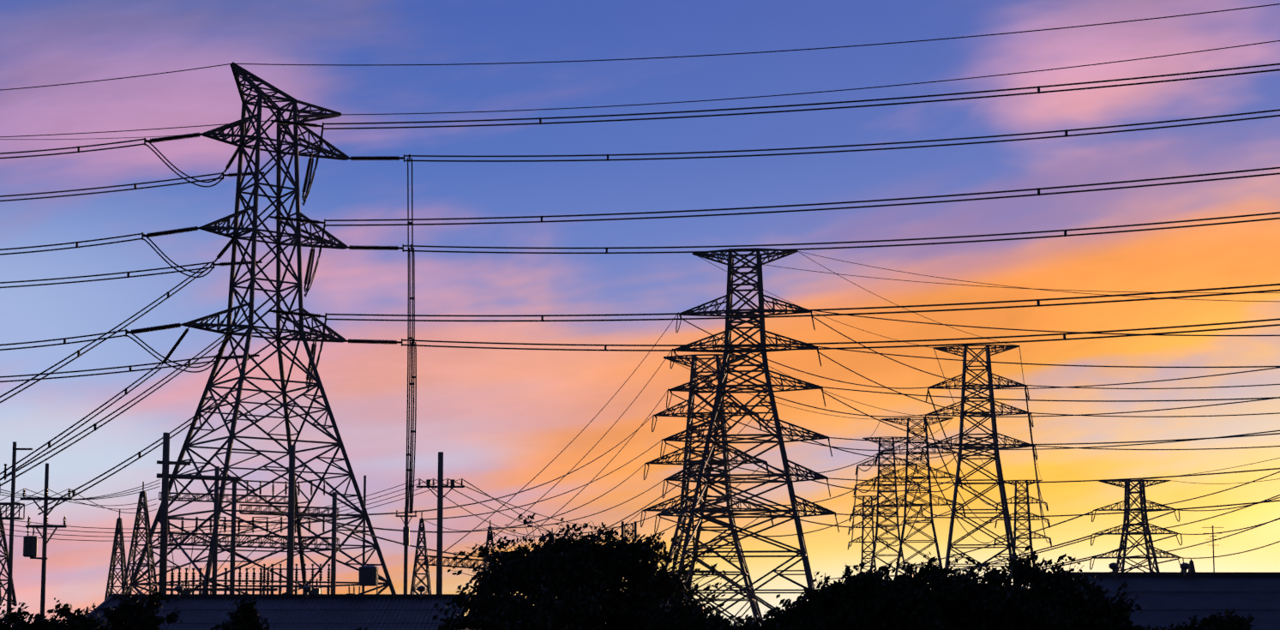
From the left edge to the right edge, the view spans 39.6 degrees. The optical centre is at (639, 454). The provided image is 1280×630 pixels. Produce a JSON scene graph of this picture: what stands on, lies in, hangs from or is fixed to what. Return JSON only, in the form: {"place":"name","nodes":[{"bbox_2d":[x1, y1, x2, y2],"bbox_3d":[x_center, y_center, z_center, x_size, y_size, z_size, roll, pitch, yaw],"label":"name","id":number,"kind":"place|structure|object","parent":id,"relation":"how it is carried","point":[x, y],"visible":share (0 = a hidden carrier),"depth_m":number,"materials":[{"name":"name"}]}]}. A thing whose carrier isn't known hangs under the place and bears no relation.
{"place":"outdoors","nodes":[
{"label":"outdoors","id":0,"kind":"place"},
{"bbox_2d":[0,604,10,621],"bbox_3d":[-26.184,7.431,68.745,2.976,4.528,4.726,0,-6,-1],"label":"scrub","id":1,"kind":"object","parent":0,"point":[3,610],"depth_m":70.82,"materials":[{"name":"plant"}]},
{"bbox_2d":[0,612,17,629],"bbox_3d":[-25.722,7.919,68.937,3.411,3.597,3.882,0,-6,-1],"label":"scrub","id":2,"kind":"object","parent":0,"point":[9,621],"depth_m":69.22,"materials":[{"name":"black plant"}]},
{"bbox_2d":[0,602,48,629],"bbox_3d":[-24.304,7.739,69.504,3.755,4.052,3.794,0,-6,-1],"label":"scrub","id":3,"kind":"object","parent":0,"point":[15,615],"depth_m":68.96,"materials":[{"name":"black plant"}]},
{"bbox_2d":[12,613,58,629],"bbox_3d":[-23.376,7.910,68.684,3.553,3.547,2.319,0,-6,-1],"label":"scrub","id":4,"kind":"object","parent":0,"point":[34,625],"depth_m":68.83,"materials":[{"name":"black plant"}]},
{"bbox_2d":[33,597,109,629],"bbox_3d":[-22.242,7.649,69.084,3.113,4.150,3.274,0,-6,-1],"label":"scrub","id":5,"kind":"object","parent":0,"point":[67,614],"depth_m":69.09,"materials":[{"name":"plant"}]},
{"bbox_2d":[54,609,111,629],"bbox_3d":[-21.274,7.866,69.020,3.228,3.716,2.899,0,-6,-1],"label":"scrub","id":6,"kind":"object","parent":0,"point":[92,621],"depth_m":69.02,"materials":[{"name":"black plant"}]},
{"bbox_2d":[87,606,132,629],"bbox_3d":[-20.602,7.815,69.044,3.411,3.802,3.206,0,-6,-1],"label":"scrub","id":7,"kind":"object","parent":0,"point":[110,619],"depth_m":68.96,"materials":[{"name":"black plant"}]},
{"bbox_2d":[102,594,163,629],"bbox_3d":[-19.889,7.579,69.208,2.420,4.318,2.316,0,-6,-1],"label":"scrub","id":8,"kind":"object","parent":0,"point":[133,609],"depth_m":68.96,"materials":[{"name":"plant"}]},
{"bbox_2d":[119,586,182,629],"bbox_3d":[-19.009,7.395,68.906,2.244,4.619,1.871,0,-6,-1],"label":"scrub","id":9,"kind":"object","parent":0,"point":[153,600],"depth_m":69.09,"materials":[{"name":"plant"}]},
{"bbox_2d":[210,596,270,629],"bbox_3d":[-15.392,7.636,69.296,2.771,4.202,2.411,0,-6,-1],"label":"scrub","id":10,"kind":"object","parent":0,"point":[251,623],"depth_m":69.22,"materials":[{"name":"plant"}]},
{"bbox_2d":[432,583,536,629],"bbox_3d":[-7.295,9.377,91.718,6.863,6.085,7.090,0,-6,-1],"label":"bush","id":11,"kind":"object","parent":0,"point":[460,625],"depth_m":90.56,"materials":[{"name":"plant"}]},
{"bbox_2d":[447,512,728,629],"bbox_3d":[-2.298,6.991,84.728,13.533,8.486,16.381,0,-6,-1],"label":"tree","id":12,"kind":"object","parent":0,"point":[627,553],"depth_m":83.89,"materials":[{"name":"plant"}]},
{"bbox_2d":[0,0,1279,626],"label":"sky","id":13,"kind":"structure","parent":0,"point":[497,417],"materials":[{"name":"multicoloured"}]},
{"bbox_2d":[594,569,724,629],"bbox_3d":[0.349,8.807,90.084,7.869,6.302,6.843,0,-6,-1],"label":"bush","id":14,"kind":"object","parent":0,"point":[688,585],"depth_m":89.08,"materials":[{"name":"plant"}]},
{"bbox_2d":[648,589,720,629],"bbox_3d":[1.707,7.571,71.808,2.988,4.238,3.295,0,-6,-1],"label":"bush","id":15,"kind":"object","parent":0,"point":[666,623],"depth_m":71.20,"materials":[{"name":"plant"}]},
{"bbox_2d":[688,611,760,629],"bbox_3d":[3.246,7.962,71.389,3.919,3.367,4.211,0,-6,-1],"label":"bush","id":16,"kind":"object","parent":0,"point":[726,623],"depth_m":71.33,"materials":[{"name":"black plant"}]},
{"bbox_2d":[739,606,811,629],"bbox_3d":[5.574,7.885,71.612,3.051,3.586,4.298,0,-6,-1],"label":"bush","id":17,"kind":"object","parent":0,"point":[774,624],"depth_m":71.46,"materials":[{"name":"black plant"}]},
{"bbox_2d":[775,587,831,629],"bbox_3d":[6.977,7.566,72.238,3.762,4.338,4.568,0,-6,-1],"label":"bush","id":18,"kind":"object","parent":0,"point":[796,612],"depth_m":71.33,"materials":[{"name":"plant"}]},
{"bbox_2d":[775,565,902,629],"bbox_3d":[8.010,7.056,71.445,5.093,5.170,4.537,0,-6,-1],"label":"bush","id":19,"kind":"object","parent":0,"point":[827,602],"depth_m":71.14,"materials":[{"name":"plant"}]},
{"bbox_2d":[794,560,931,629],"bbox_3d":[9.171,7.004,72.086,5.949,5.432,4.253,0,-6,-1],"label":"bush","id":20,"kind":"object","parent":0,"point":[876,581],"depth_m":71.14,"materials":[{"name":"plant"}]},
{"bbox_2d":[855,571,961,629],"bbox_3d":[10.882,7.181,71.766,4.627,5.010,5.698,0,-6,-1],"label":"bush","id":21,"kind":"object","parent":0,"point":[925,609],"depth_m":70.69,"materials":[{"name":"plant"}]},
{"bbox_2d":[893,551,979,629],"bbox_3d":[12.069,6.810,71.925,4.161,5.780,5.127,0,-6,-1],"label":"bush","id":22,"kind":"object","parent":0,"point":[951,603],"depth_m":71.27,"materials":[{"name":"plant"}]},
{"bbox_2d":[930,556,1015,629],"bbox_3d":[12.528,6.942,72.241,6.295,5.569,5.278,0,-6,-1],"label":"bush","id":23,"kind":"object","parent":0,"point":[976,619],"depth_m":71.07,"materials":[{"name":"plant"}]},
{"bbox_2d":[955,561,1074,629],"bbox_3d":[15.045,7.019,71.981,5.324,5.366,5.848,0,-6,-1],"label":"bush","id":24,"kind":"object","parent":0,"point":[994,607],"depth_m":70.75,"materials":[{"name":"plant"}]},
{"bbox_2d":[980,545,1111,629],"bbox_3d":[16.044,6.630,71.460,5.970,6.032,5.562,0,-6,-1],"label":"bush","id":25,"kind":"object","parent":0,"point":[1026,577],"depth_m":71.20,"materials":[{"name":"plant"}]},
{"bbox_2d":[1019,553,1117,629],"bbox_3d":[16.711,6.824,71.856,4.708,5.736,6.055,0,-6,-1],"label":"bush","id":26,"kind":"object","parent":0,"point":[1079,598],"depth_m":70.82,"materials":[{"name":"plant"}]},
{"bbox_2d":[1063,581,1147,629],"bbox_3d":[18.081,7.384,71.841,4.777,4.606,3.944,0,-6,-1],"label":"bush","id":27,"kind":"object","parent":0,"point":[1116,615],"depth_m":71.01,"materials":[{"name":"plant"}]},
{"bbox_2d":[1114,618,1150,629],"bbox_3d":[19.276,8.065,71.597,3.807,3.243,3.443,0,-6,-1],"label":"bush","id":28,"kind":"object","parent":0,"point":[1132,627],"depth_m":71.91,"materials":[{"name":"black plant"}]},
{"bbox_2d":[1146,624,1177,629],"bbox_3d":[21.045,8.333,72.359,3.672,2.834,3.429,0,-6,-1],"label":"bush","id":29,"kind":"object","parent":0,"point":[1156,627],"visible":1,"depth_m":71.91,"materials":[{"name":"black plant"}]},
{"bbox_2d":[1069,571,1279,629],"bbox_3d":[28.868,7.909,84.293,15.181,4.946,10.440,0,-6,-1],"label":"shed roof","id":30,"kind":"structure","parent":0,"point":[1168,598],"depth_m":85.71,"materials":[{"name":"grey metal"}]},
{"bbox_2d":[1168,614,1220,629],"bbox_3d":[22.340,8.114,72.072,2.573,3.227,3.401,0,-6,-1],"label":"bush","id":31,"kind":"object","parent":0,"point":[1194,621],"depth_m":72.04,"materials":[{"name":"black plant"}]},
{"bbox_2d":[1183,606,1255,629],"bbox_3d":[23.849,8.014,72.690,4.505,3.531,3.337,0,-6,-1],"label":"bush","id":32,"kind":"object","parent":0,"point":[1226,624],"depth_m":71.97,"materials":[{"name":"black plant"}]},
{"label":"ground","id":33,"kind":"structure","parent":0,"visible":0},
{"bbox_2d":[6,432,443,624],"bbox_3d":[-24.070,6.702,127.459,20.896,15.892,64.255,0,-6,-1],"label":"concrete poles","id":34,"kind":"object","parent":33,"relation":"on","point":[165,475],"visible":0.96,"depth_m":123.23,"materials":[{"name":"black concrete"}]},
{"bbox_2d":[126,62,396,594],"bbox_3d":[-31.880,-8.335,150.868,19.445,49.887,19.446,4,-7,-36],"label":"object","id":35,"kind":"object","parent":33,"relation":"on","point":[250,79],"visible":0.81,"depth_m":151.00,"materials":[{"name":"metal"}]},
{"bbox_2d":[0,3,1279,586],"bbox_3d":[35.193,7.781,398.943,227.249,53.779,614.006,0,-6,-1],"label":"conductors","id":36,"kind":"object","parent":35,"relation":"on","point":[411,320],"visible":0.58,"depth_m":149.78,"materials":[{"name":"metal"}]},
{"bbox_2d":[86,594,475,629],"bbox_3d":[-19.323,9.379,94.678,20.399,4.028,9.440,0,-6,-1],"label":"shed roof","id":37,"kind":"structure","parent":33,"relation":"on","point":[335,611],"depth_m":96.32,"materials":[{"name":"grey metal"}]},
{"bbox_2d":[174,525,1223,598],"bbox_3d":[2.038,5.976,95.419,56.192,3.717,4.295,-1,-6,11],"label":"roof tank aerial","id":38,"kind":"object","parent":37,"relation":"on","point":[368,575],"visible":0.96,"depth_m":99.12,"materials":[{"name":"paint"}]},
{"bbox_2d":[0,448,1195,606],"bbox_3d":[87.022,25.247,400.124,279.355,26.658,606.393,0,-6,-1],"label":"yard steelwork","id":39,"kind":"object","parent":33,"relation":"on","point":[134,555],"visible":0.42,"depth_m":127.95,"materials":[{"name":"metal"}]},
{"bbox_2d":[4,463,636,594],"bbox_3d":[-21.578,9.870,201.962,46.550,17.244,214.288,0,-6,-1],"label":"yard equipment","id":40,"kind":"object","parent":39,"relation":"on","point":[30,546],"visible":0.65,"depth_m":125.02,"materials":[{"name":"paint"}]},
{"bbox_2d":[2,119,1183,594],"bbox_3d":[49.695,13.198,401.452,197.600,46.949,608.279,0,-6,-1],"label":"insulator strings","id":41,"kind":"object","parent":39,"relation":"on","point":[225,342],"visible":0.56,"depth_m":149.56,"materials":[{"name":"ceramic"}]},
{"bbox_2d":[643,354,770,625],"bbox_3d":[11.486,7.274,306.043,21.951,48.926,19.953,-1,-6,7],"label":"tower","id":42,"kind":"structure","parent":33,"relation":"on","point":[687,461],"depth_m":305.54,"materials":[{"name":"metal"}]},
{"bbox_2d":[658,247,835,616],"bbox_3d":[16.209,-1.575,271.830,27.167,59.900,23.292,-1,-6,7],"label":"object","id":43,"kind":"object","parent":33,"relation":"on","point":[721,386],"visible":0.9,"depth_m":271.42,"materials":[{"name":"black metal"}]},
{"bbox_2d":[731,614,774,629],"bbox_3d":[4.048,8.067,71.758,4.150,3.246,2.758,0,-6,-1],"label":"tree","id":44,"kind":"object","parent":33,"relation":"on","point":[748,618],"depth_m":71.49,"materials":[{"name":"black plant"}]},
{"bbox_2d":[849,495,886,573],"bbox_3d":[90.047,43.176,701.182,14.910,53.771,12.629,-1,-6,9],"label":"tower","id":45,"kind":"structure","parent":33,"relation":"on","point":[862,542],"depth_m":701.32,"materials":[{"name":"metal"}]},
{"bbox_2d":[853,436,918,576],"bbox_3d":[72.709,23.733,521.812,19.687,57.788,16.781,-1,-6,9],"label":"tower","id":46,"kind":"structure","parent":33,"relation":"on","point":[879,485],"depth_m":521.94,"materials":[{"name":"metal"}]},
{"bbox_2d":[874,416,961,590],"bbox_3d":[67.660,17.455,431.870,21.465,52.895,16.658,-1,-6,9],"label":"tower","id":47,"kind":"structure","parent":33,"relation":"on","point":[930,504],"depth_m":431.81,"materials":[{"name":"metal"}]},
{"bbox_2d":[923,344,1033,585],"bbox_3d":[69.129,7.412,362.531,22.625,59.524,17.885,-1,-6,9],"label":"tower","id":48,"kind":"structure","parent":33,"relation":"on","point":[1004,505],"depth_m":362.23,"materials":[{"name":"metal"}]},
{"bbox_2d":[996,480,1049,588],"bbox_3d":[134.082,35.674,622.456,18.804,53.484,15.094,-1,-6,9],"label":"tower","id":49,"kind":"structure","parent":33,"relation":"on","point":[1030,538],"depth_m":622.41,"materials":[{"name":"metal"}]},
{"bbox_2d":[1093,480,1180,571],"bbox_3d":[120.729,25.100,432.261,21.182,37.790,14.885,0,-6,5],"label":"tower","id":50,"kind":"structure","parent":33,"relation":"on","point":[1128,492],"depth_m":432.05,"materials":[{"name":"metal"}]}
]}

